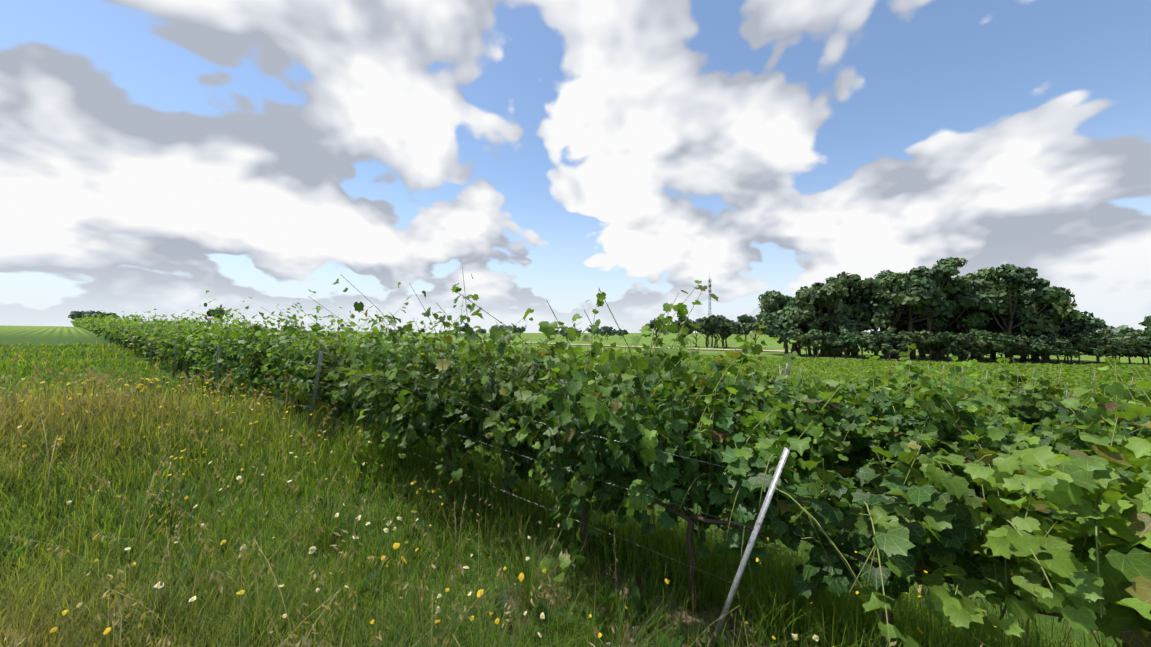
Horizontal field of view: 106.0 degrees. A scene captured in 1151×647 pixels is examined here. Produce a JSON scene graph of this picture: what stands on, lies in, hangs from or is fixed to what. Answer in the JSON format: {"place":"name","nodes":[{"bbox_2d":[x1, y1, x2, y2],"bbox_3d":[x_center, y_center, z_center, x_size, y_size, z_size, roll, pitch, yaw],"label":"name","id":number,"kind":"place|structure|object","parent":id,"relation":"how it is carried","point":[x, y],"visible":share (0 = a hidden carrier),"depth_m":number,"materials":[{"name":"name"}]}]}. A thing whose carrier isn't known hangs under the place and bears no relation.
{"place":"outdoors","nodes":[
{"label":"outdoors","id":0,"kind":"place"},
{"bbox_2d":[0,325,1150,646],"bbox_3d":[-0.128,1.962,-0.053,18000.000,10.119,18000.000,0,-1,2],"label":"ground","id":1,"kind":"structure","parent":0,"point":[42,335],"depth_m":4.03,"materials":[{"name":"green plant"}]},
{"bbox_2d":[0,387,875,646],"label":"weeds","id":2,"kind":"object","parent":1,"relation":"on","point":[527,590],"visible":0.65,"depth_m":3.17,"materials":[{"name":"green plant"}]},
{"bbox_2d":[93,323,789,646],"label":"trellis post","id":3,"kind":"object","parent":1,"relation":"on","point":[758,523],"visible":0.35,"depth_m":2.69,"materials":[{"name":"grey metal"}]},
{"bbox_2d":[299,422,782,646],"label":"fallen leaves","id":4,"kind":"object","parent":1,"relation":"on","point":[728,625],"visible":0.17,"depth_m":3.17,"materials":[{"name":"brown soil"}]},
{"bbox_2d":[0,350,1103,646],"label":"tall grass seedheads","id":5,"kind":"object","parent":1,"relation":"on","point":[168,556],"depth_m":2.92,"materials":[{"name":"plant"}]},
{"bbox_2d":[6,374,1118,646],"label":"wild flowers","id":6,"kind":"object","parent":1,"relation":"on","point":[312,550],"visible":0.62,"depth_m":3.84,"materials":[{"name":"yellow plant"}]},
{"bbox_2d":[68,257,1150,363],"bbox_3d":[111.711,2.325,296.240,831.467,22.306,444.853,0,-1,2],"label":"tree","id":7,"kind":"object","parent":1,"relation":"on","point":[978,293],"depth_m":88.22,"materials":[{"name":"green plant"}]},
{"bbox_2d":[70,267,1150,646],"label":"vine","id":8,"kind":"object","parent":1,"relation":"on","point":[954,517],"depth_m":3.45,"materials":[{"name":"green plant"}]},
{"bbox_2d":[278,329,1133,410],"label":"trellis posts","id":9,"kind":"object","parent":1,"relation":"on","point":[786,373],"visible":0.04,"depth_m":19.55,"materials":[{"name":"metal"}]},
{"bbox_2d":[708,279,711,343],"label":"telecom mast","id":10,"kind":"object","parent":1,"relation":"on","point":[709,290],"visible":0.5,"depth_m":233.74,"materials":[{"name":"metal"}]},
{"bbox_2d":[354,340,1150,426],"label":"crop field plants","id":11,"kind":"object","parent":1,"relation":"on","point":[858,368],"visible":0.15,"depth_m":42.92,"materials":[{"name":"green plant"}]},
{"bbox_2d":[0,0,1150,332],"label":"sky","id":12,"kind":"structure","parent":0,"point":[159,155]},
{"bbox_2d":[132,338,1039,582],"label":"trellis wires","id":13,"kind":"object","parent":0,"point":[556,466],"visible":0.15,"depth_m":3.60,"materials":[{"name":"grey metal"}]},
{"bbox_2d":[482,340,790,351],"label":"road","id":14,"kind":"structure","parent":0,"point":[659,347],"depth_m":132.81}
]}

